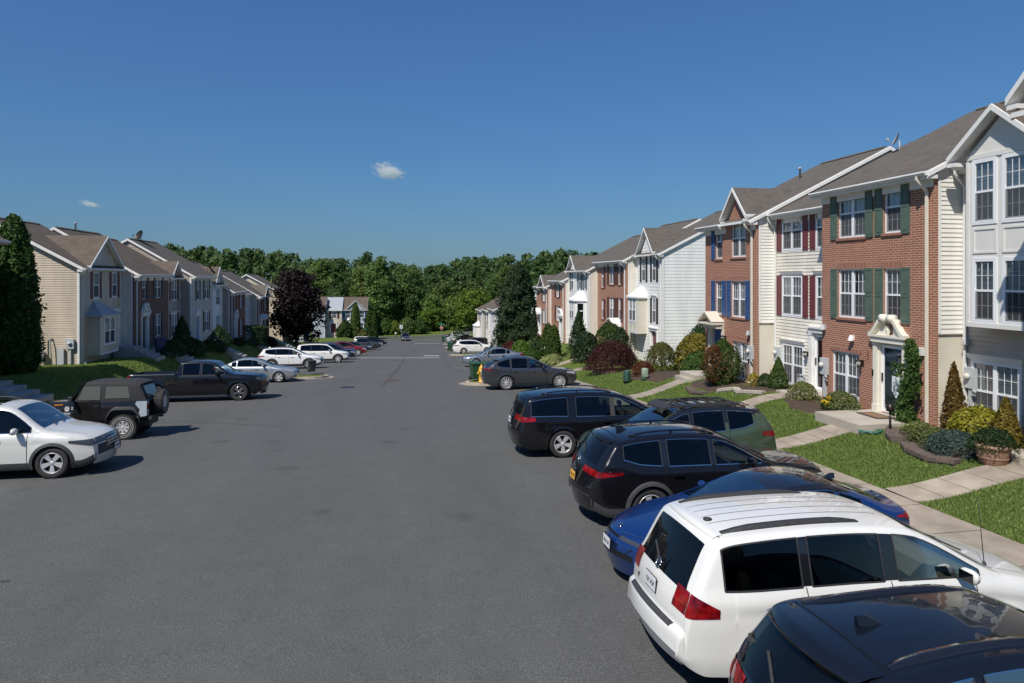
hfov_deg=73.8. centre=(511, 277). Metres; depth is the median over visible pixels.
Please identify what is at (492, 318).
townhouse
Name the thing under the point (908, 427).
plant
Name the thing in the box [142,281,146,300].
window
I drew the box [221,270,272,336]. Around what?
townhouse
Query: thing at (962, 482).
path
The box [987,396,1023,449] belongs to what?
arborvitae
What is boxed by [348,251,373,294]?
woodland tree
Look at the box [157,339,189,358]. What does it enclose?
dark bush
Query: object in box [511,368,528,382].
door
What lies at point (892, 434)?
stone edging
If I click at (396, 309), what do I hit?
woodland tree
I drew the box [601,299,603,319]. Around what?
window
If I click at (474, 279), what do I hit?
woodland tree
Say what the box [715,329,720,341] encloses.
door
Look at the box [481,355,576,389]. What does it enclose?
crossover
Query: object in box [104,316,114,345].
window
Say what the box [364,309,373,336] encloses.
arborvitae
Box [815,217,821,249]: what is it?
window
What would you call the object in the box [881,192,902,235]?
window
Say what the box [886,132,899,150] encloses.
satellite dish
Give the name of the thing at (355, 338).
van
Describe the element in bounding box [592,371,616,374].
stone edging
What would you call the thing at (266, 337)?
clipped hedge
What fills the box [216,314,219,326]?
window
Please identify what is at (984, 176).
window
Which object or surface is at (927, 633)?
crossover
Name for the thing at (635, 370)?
barberry
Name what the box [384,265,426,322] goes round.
woodland tree
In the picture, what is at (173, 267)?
townhouse
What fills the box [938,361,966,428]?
arborvitae
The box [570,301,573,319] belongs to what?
window
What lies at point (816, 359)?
storm door
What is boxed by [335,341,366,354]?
parked car
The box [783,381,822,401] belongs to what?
euonymus
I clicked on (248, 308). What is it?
townhouse
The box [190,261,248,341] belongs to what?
townhouse
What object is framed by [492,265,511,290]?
woodland tree
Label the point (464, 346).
parked car
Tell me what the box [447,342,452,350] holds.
wheeled bin
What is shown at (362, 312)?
window
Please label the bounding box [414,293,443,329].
woodland tree
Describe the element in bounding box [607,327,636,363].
yew
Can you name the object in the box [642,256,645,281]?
window
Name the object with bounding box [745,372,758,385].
forsythia
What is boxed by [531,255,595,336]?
townhouse
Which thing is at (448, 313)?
woodland tree
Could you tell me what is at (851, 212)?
window
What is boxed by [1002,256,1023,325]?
window
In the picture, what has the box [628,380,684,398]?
path
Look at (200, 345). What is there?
dark bush
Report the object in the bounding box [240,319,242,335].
window
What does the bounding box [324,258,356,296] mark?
woodland tree
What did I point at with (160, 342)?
wheeled bin
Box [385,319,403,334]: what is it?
wood edge shrub
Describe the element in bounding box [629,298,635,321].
window
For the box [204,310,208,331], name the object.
window
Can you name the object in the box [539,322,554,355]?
arborvitae
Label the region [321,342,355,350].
parked car
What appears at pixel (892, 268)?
window
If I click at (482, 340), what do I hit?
minivan
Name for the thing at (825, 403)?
yellow flowers
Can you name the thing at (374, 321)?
arborvitae
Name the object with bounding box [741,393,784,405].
path
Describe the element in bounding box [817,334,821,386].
door
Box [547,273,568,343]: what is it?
townhouse
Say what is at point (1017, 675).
window
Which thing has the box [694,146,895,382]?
townhouse
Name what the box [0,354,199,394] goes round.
lawn grass
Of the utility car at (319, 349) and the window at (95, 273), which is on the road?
the utility car at (319, 349)
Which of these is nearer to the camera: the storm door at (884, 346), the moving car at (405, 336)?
the storm door at (884, 346)
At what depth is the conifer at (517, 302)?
74.85 m
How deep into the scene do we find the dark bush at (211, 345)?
52.42 m
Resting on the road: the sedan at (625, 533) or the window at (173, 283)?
the sedan at (625, 533)
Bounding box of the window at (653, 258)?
[652,257,655,281]
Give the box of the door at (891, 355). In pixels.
[885,344,900,409]
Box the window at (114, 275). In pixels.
[112,272,116,297]
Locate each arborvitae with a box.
[0,213,46,375]
[350,302,360,338]
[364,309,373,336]
[369,311,378,337]
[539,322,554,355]
[546,324,561,355]
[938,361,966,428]
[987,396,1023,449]
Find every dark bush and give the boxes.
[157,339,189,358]
[183,337,208,358]
[201,339,218,350]
[207,325,234,352]
[231,337,246,345]
[264,336,278,347]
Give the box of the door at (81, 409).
[74,401,99,417]
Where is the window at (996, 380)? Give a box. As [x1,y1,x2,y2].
[971,359,1021,427]
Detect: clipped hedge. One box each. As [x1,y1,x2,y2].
[242,324,266,346]
[253,326,269,345]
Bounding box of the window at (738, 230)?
[730,223,745,258]
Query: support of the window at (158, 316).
in the townhouse at (144, 302)
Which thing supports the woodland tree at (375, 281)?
on the ground at (226, 358)
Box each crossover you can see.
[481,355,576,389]
[728,584,1023,682]
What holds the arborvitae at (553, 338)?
on the ground at (226, 358)
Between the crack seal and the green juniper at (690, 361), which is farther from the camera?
the crack seal
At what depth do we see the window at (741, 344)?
29.14 m
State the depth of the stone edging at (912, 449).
16.29 m
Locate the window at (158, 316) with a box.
[156,313,162,337]
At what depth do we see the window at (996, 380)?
17.92 m
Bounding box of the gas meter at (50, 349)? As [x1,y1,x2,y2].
[42,334,51,364]
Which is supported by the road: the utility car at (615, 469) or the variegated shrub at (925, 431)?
the utility car at (615, 469)
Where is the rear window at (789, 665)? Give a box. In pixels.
[741,621,842,682]
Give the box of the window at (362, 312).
[359,310,364,317]
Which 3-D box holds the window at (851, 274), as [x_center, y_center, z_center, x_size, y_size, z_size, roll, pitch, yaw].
[11.290,0.460,22.254,0.605,1.890,1.540,0,0,-10]
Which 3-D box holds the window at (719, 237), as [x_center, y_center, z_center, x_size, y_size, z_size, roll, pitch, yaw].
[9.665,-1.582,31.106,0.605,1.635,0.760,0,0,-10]
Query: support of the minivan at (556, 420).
on the road
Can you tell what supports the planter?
on the ground at (226, 358)
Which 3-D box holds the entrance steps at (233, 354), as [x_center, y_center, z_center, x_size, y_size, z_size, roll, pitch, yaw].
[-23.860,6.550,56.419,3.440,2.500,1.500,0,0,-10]
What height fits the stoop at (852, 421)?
0.600 m
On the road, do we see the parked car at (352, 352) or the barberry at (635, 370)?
the parked car at (352, 352)
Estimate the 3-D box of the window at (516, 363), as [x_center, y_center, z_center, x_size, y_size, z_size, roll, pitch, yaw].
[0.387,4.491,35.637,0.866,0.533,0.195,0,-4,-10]
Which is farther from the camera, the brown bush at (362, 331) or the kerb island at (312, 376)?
the brown bush at (362, 331)
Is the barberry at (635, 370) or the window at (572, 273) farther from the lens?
the window at (572, 273)
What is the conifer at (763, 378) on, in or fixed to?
on the mulch bed at (751, 387)
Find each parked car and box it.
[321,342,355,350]
[324,343,356,359]
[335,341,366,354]
[347,341,372,349]
[363,337,386,344]
[452,339,492,353]
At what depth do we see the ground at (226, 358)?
31.07 m
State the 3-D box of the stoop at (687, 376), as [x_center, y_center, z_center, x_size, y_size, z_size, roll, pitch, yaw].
[8.515,5.085,31.150,1.700,1.450,1.600,0,0,-10]
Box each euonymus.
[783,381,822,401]
[817,390,864,411]
[945,404,996,441]
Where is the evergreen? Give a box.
[531,336,542,359]
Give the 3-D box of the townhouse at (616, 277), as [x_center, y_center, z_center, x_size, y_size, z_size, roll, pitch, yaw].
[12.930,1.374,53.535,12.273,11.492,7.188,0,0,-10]
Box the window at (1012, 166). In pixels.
[1002,150,1023,222]
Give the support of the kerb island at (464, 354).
on the road
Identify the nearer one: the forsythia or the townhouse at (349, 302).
the forsythia
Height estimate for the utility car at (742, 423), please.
1.782 m
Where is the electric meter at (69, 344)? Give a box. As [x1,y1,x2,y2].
[57,339,73,364]
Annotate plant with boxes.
[901,420,930,433]
[965,425,1023,454]
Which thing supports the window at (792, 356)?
in the townhouse at (797, 227)
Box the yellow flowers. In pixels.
[820,396,837,410]
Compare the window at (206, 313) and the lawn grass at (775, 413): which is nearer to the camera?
the lawn grass at (775, 413)
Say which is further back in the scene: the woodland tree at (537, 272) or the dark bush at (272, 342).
the woodland tree at (537, 272)
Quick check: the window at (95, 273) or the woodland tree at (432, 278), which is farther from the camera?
the woodland tree at (432, 278)
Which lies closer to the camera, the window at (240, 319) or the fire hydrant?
the fire hydrant
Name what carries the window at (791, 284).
in the townhouse at (797, 227)
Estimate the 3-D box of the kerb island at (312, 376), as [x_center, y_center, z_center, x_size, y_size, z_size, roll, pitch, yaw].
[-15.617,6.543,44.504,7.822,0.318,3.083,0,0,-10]
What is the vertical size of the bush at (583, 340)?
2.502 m
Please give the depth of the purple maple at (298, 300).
85.03 m
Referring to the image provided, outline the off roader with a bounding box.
[26,378,168,439]
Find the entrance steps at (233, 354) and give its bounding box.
[218,343,246,359]
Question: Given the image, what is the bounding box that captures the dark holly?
[684,323,704,350]
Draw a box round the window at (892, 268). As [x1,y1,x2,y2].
[881,261,903,324]
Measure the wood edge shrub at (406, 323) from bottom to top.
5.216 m
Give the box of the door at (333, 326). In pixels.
[331,324,335,332]
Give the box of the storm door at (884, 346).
[881,344,901,414]
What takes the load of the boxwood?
on the ground at (226, 358)
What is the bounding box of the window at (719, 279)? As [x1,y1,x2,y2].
[714,276,722,316]
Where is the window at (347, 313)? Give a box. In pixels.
[345,311,350,317]
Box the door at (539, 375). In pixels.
[529,368,547,382]
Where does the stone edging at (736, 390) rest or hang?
on the ground at (226, 358)
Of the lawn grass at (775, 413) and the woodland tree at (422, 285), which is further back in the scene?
the woodland tree at (422, 285)
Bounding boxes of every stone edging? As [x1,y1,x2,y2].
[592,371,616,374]
[685,386,707,395]
[717,387,765,394]
[884,426,904,441]
[900,441,961,466]
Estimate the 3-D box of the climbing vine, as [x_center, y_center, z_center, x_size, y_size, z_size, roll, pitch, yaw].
[11.149,3.036,19.409,0.421,2.651,1.174,0,0,-10]
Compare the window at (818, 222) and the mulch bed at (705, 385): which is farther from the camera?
the mulch bed at (705, 385)
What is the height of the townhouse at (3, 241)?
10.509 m
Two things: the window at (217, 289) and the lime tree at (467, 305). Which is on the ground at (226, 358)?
the lime tree at (467, 305)
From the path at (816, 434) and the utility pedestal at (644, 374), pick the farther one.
the utility pedestal at (644, 374)
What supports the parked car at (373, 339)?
on the road
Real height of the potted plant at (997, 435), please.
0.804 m
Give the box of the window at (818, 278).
[815,274,821,319]
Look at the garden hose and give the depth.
18.84 m
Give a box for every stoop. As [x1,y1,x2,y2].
[675,370,718,382]
[776,389,821,397]
[815,409,904,433]
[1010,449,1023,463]
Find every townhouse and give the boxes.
[0,217,126,364]
[0,236,11,244]
[50,222,174,348]
[110,238,185,339]
[121,230,217,340]
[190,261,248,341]
[199,263,226,342]
[206,266,253,338]
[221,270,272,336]
[241,274,288,340]
[290,317,309,341]
[312,296,327,337]
[326,297,343,337]
[342,297,368,327]
[472,296,500,336]
[481,301,498,344]
[487,290,536,346]
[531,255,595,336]
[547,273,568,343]
[564,235,640,349]
[592,218,700,356]
[626,210,722,365]
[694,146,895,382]
[765,141,912,391]
[808,101,1004,427]
[946,103,1023,440]
[1005,72,1023,121]
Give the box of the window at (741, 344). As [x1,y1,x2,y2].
[732,336,748,381]
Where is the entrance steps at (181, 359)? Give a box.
[149,347,197,362]
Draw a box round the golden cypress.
[669,331,704,370]
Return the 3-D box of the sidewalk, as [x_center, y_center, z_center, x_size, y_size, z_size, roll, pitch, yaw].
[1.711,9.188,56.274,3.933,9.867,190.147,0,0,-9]
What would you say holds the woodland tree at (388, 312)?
on the ground at (226, 358)
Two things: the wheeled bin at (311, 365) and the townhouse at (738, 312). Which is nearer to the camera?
the townhouse at (738, 312)
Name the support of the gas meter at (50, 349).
attached to the townhouse at (80, 283)
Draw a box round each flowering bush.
[536,355,559,365]
[550,352,562,362]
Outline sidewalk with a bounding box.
[489,352,1023,568]
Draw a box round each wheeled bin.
[154,338,166,352]
[307,360,316,371]
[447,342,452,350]
[469,361,482,379]
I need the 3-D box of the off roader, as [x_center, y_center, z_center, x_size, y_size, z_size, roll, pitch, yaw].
[-13.602,4.298,22.400,4.111,1.901,2.040,0,-3,-10]
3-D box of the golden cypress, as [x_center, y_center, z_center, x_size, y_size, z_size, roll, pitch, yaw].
[9.595,4.033,35.785,2.665,2.435,3.101,0,0,-10]
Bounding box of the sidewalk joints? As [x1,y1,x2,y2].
[819,467,1023,566]
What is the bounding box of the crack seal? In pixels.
[381,344,421,386]
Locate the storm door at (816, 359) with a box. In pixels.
[815,334,821,390]
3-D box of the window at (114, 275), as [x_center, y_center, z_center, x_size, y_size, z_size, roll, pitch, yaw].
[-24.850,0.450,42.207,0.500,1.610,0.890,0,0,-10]
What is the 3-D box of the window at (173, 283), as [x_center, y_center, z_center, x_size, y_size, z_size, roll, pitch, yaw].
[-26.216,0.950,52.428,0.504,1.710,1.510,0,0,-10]
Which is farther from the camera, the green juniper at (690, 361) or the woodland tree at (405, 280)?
the woodland tree at (405, 280)
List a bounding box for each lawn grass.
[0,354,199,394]
[576,366,1023,544]
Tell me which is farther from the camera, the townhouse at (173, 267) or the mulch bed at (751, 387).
the townhouse at (173, 267)
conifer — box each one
[488,261,536,347]
[755,373,770,386]
[765,356,790,388]
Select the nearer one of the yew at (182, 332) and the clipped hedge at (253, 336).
the yew at (182, 332)
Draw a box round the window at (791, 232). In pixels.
[782,217,802,251]
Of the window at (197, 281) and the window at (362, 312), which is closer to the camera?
the window at (197, 281)
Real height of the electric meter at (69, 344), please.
1.450 m
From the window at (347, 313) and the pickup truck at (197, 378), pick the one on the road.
the pickup truck at (197, 378)
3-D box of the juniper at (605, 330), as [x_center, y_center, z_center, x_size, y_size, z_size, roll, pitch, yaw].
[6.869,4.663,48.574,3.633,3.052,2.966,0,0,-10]
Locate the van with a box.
[353,336,367,340]
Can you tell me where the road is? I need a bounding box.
[0,337,728,682]
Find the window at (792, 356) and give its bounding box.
[782,342,803,384]
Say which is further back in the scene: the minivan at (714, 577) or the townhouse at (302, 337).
the townhouse at (302, 337)
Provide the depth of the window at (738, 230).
29.39 m
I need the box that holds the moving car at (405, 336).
[400,332,409,340]
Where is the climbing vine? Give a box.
[889,338,922,423]
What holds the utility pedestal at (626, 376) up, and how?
on the ground at (226, 358)
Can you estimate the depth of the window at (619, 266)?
50.86 m
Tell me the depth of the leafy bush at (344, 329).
155.68 m
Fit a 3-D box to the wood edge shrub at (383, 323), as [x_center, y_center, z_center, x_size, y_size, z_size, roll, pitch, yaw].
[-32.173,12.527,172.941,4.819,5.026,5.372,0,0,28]
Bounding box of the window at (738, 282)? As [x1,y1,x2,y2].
[730,276,746,319]
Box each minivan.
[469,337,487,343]
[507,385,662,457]
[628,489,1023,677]
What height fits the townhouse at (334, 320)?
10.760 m
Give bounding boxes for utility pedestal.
[623,370,630,383]
[641,368,648,380]
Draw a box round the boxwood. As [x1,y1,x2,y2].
[522,347,542,360]
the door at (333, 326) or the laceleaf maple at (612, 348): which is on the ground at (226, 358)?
the laceleaf maple at (612, 348)
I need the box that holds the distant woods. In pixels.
[164,243,598,294]
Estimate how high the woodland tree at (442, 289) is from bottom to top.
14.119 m
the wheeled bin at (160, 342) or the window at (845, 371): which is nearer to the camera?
the window at (845, 371)
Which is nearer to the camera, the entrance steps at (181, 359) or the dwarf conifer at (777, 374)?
the dwarf conifer at (777, 374)
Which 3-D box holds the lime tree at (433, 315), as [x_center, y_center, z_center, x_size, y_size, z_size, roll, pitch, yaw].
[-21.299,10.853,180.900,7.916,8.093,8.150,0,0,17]
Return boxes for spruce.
[527,304,538,346]
[563,308,587,357]
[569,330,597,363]
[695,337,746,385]
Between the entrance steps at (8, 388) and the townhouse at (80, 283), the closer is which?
the entrance steps at (8, 388)
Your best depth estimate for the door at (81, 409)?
21.66 m
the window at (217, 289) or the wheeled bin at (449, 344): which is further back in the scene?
the wheeled bin at (449, 344)
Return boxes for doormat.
[856,412,892,418]
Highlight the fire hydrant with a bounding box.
[477,364,482,382]
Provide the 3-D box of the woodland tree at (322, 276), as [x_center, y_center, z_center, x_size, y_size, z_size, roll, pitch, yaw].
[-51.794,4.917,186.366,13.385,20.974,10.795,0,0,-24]
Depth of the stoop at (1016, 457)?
15.52 m
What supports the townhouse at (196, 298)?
on the ground at (226, 358)
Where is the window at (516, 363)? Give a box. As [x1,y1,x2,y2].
[511,358,527,368]
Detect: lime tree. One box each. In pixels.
[416,303,445,331]
[444,286,492,330]
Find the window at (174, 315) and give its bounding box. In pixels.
[171,313,176,336]
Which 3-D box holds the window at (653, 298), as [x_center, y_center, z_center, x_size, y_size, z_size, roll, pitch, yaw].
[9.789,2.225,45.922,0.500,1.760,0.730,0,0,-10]
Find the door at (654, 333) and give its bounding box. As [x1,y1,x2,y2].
[653,331,655,357]
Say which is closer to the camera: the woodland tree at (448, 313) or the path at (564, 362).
the path at (564, 362)
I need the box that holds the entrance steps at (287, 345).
[264,337,296,353]
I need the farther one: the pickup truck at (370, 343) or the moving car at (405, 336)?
the moving car at (405, 336)
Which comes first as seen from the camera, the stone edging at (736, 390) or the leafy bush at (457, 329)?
the stone edging at (736, 390)
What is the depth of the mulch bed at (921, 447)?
16.87 m
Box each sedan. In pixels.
[213,357,299,382]
[461,347,523,363]
[603,466,909,575]
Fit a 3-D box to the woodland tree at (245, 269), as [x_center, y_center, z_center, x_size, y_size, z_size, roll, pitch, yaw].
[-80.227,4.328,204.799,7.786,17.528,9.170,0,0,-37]
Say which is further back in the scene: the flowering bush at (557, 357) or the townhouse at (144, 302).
the flowering bush at (557, 357)
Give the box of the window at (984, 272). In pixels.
[972,257,996,323]
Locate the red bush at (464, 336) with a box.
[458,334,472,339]
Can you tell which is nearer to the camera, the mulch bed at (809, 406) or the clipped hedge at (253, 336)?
the mulch bed at (809, 406)
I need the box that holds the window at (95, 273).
[93,271,98,298]
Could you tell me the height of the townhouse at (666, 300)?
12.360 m
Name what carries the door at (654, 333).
in the townhouse at (666, 300)
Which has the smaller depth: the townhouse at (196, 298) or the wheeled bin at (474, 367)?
the wheeled bin at (474, 367)
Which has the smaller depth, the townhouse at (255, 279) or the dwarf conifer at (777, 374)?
the dwarf conifer at (777, 374)
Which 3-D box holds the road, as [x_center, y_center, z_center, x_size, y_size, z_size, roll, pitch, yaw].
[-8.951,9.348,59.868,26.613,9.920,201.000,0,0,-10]
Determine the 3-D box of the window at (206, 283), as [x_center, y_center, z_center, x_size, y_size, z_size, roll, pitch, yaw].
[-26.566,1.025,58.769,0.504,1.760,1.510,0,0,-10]
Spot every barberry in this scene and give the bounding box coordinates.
[501,341,514,349]
[631,361,654,376]
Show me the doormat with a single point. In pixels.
(875, 415)
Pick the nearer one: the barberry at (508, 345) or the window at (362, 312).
the barberry at (508, 345)
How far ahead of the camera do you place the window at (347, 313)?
164.63 m
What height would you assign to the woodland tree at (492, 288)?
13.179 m
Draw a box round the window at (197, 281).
[197,281,198,300]
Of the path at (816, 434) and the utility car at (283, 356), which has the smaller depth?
the path at (816, 434)
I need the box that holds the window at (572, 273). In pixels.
[571,272,573,289]
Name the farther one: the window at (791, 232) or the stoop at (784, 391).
the window at (791, 232)
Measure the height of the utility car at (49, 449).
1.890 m
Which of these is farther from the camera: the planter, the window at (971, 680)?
the planter
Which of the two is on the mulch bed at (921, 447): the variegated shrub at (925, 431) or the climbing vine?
the variegated shrub at (925, 431)
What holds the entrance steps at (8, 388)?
on the ground at (226, 358)
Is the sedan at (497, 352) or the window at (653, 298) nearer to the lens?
the window at (653, 298)
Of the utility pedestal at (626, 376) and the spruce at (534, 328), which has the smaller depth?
the utility pedestal at (626, 376)
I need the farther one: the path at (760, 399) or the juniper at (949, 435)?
the path at (760, 399)
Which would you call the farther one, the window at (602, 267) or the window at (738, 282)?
the window at (602, 267)
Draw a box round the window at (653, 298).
[652,297,655,323]
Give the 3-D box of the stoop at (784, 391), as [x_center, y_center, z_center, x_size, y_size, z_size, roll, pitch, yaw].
[10.671,4.409,24.860,1.370,0.418,1.550,0,0,-10]
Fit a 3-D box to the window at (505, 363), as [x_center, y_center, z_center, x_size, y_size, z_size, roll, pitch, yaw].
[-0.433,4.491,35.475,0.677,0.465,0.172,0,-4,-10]
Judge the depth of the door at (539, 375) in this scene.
35.63 m
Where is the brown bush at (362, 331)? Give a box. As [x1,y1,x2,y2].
[356,328,368,336]
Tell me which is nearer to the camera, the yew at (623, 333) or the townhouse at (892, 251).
the townhouse at (892, 251)
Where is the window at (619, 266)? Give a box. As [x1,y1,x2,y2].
[618,266,620,285]
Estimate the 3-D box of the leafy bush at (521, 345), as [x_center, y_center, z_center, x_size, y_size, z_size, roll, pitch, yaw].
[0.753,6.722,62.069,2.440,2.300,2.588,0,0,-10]
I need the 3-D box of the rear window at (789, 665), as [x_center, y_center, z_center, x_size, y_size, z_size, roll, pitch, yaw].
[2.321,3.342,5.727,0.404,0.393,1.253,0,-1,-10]
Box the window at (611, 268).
[608,267,613,284]
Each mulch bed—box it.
[631,370,679,382]
[691,378,751,392]
[736,384,791,391]
[784,398,859,412]
[900,428,975,459]
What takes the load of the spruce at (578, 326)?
on the ground at (226, 358)
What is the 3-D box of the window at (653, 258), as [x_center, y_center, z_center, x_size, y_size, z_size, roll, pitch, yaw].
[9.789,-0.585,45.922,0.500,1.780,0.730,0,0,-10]
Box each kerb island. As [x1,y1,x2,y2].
[269,374,333,379]
[448,353,481,355]
[459,379,490,385]
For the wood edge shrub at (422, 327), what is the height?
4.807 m
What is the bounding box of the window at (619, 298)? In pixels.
[619,298,620,321]
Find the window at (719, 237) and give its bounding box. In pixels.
[714,234,722,260]
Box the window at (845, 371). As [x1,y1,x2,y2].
[830,343,860,403]
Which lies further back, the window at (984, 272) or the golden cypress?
the golden cypress
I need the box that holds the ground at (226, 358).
[0,278,1023,542]
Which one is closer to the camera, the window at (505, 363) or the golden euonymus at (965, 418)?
the golden euonymus at (965, 418)
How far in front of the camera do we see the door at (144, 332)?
45.52 m
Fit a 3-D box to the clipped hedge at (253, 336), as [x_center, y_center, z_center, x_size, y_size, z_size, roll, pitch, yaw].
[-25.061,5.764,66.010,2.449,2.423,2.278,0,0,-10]
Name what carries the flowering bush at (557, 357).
on the ground at (226, 358)
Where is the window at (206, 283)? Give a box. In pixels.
[204,280,208,299]
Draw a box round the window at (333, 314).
[331,312,336,318]
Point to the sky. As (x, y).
(423, 133)
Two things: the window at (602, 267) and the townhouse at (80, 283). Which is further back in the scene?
the window at (602, 267)
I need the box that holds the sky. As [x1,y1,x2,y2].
[0,0,1023,277]
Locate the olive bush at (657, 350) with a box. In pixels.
[641,341,678,371]
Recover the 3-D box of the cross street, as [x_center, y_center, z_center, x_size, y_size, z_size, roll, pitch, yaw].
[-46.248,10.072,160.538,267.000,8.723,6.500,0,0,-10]
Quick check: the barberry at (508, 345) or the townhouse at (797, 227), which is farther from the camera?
the barberry at (508, 345)
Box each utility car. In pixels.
[0,396,120,478]
[257,347,324,368]
[294,343,350,362]
[568,420,823,517]
[577,397,776,448]
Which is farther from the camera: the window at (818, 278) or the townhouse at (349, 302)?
the townhouse at (349, 302)
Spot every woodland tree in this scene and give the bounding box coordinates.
[238,263,254,276]
[304,257,333,315]
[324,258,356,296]
[346,266,368,308]
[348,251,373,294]
[361,256,399,323]
[367,284,396,321]
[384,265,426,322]
[390,278,402,322]
[402,278,425,318]
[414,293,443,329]
[420,265,439,285]
[422,274,452,296]
[424,281,458,325]
[439,296,466,329]
[462,260,483,319]
[481,279,502,303]
[483,272,498,284]
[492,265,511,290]
[520,258,531,274]
[525,255,553,290]
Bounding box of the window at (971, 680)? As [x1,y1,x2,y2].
[953,678,974,682]
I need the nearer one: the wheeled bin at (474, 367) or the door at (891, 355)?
the door at (891, 355)
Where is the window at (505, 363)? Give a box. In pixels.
[497,359,509,367]
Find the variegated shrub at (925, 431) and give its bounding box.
[902,425,955,446]
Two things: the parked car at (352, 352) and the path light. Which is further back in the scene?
the parked car at (352, 352)
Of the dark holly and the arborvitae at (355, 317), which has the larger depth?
the arborvitae at (355, 317)
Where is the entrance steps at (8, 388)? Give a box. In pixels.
[0,380,53,405]
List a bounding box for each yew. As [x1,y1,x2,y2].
[172,315,195,353]
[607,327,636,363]
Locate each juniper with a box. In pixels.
[589,322,625,361]
[676,350,704,372]
[918,428,976,461]
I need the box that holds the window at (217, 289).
[216,287,219,305]
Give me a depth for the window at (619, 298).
50.86 m
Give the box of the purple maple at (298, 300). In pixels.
[267,267,331,344]
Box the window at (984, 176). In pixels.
[972,156,996,224]
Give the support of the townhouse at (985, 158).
on the ground at (226, 358)
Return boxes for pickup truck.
[127,359,268,400]
[355,338,381,349]
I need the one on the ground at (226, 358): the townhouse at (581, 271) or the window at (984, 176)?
the townhouse at (581, 271)
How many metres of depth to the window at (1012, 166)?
16.82 m
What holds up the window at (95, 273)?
in the townhouse at (80, 283)
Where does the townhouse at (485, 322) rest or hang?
on the ground at (226, 358)
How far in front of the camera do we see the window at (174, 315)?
52.41 m
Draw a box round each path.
[554,359,573,366]
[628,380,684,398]
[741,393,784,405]
[775,424,850,449]
[884,461,1023,502]
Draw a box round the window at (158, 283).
[155,280,162,299]
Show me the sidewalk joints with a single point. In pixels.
(946, 532)
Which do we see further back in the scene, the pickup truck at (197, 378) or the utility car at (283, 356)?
the utility car at (283, 356)
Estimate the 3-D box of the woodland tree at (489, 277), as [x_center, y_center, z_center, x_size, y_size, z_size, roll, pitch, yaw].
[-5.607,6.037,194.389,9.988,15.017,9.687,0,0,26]
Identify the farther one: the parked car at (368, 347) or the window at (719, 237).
the parked car at (368, 347)
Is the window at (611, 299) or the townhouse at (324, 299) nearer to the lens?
the window at (611, 299)
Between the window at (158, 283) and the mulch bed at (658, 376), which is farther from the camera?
the window at (158, 283)
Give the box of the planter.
[973,440,1012,465]
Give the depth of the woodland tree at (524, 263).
208.62 m
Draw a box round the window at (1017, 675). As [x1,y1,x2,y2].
[983,668,1023,682]
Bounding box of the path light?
[886,403,894,428]
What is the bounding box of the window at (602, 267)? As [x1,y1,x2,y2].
[601,267,603,287]
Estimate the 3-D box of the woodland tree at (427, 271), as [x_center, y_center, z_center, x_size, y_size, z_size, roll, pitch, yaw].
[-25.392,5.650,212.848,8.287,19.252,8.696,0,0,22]
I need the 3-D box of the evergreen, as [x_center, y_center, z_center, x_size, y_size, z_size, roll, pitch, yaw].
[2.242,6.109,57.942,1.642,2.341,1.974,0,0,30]
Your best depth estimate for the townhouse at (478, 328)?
112.00 m
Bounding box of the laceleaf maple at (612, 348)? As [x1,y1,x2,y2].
[580,340,640,372]
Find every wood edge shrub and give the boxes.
[378,317,394,334]
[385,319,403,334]
[397,316,416,333]
[410,318,430,333]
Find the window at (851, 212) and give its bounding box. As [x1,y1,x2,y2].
[835,198,866,240]
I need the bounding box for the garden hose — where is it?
[858,429,883,433]
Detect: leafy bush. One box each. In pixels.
[334,319,353,337]
[448,327,463,344]
[511,339,529,351]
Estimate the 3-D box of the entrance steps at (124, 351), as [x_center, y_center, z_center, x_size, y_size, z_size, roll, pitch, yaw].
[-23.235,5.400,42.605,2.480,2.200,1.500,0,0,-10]
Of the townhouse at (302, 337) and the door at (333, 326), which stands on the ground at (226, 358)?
the townhouse at (302, 337)
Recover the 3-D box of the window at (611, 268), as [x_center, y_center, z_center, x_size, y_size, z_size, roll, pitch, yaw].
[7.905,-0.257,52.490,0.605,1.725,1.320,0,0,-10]
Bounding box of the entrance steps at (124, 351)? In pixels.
[113,345,164,361]
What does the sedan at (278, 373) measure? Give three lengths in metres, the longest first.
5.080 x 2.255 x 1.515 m
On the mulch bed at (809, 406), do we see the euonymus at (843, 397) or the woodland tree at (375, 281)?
the euonymus at (843, 397)
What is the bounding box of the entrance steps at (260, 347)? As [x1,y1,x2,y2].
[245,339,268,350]
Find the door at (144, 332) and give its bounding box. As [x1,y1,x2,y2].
[143,317,145,347]
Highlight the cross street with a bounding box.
[378,331,472,337]
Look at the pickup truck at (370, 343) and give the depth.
107.24 m
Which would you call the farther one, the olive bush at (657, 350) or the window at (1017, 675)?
the olive bush at (657, 350)
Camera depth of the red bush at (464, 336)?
112.08 m
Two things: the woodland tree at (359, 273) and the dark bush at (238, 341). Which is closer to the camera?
the dark bush at (238, 341)
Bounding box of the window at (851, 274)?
[835,262,867,321]
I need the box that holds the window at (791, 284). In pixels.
[782,275,802,317]
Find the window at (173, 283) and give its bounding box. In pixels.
[171,279,176,300]
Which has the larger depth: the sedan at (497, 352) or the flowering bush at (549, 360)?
the sedan at (497, 352)
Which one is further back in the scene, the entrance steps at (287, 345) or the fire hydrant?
the entrance steps at (287, 345)
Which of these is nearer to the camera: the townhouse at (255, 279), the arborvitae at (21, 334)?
the arborvitae at (21, 334)
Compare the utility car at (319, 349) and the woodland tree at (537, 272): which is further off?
the woodland tree at (537, 272)
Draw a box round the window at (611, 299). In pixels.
[610,297,613,317]
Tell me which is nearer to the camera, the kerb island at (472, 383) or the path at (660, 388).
the path at (660, 388)

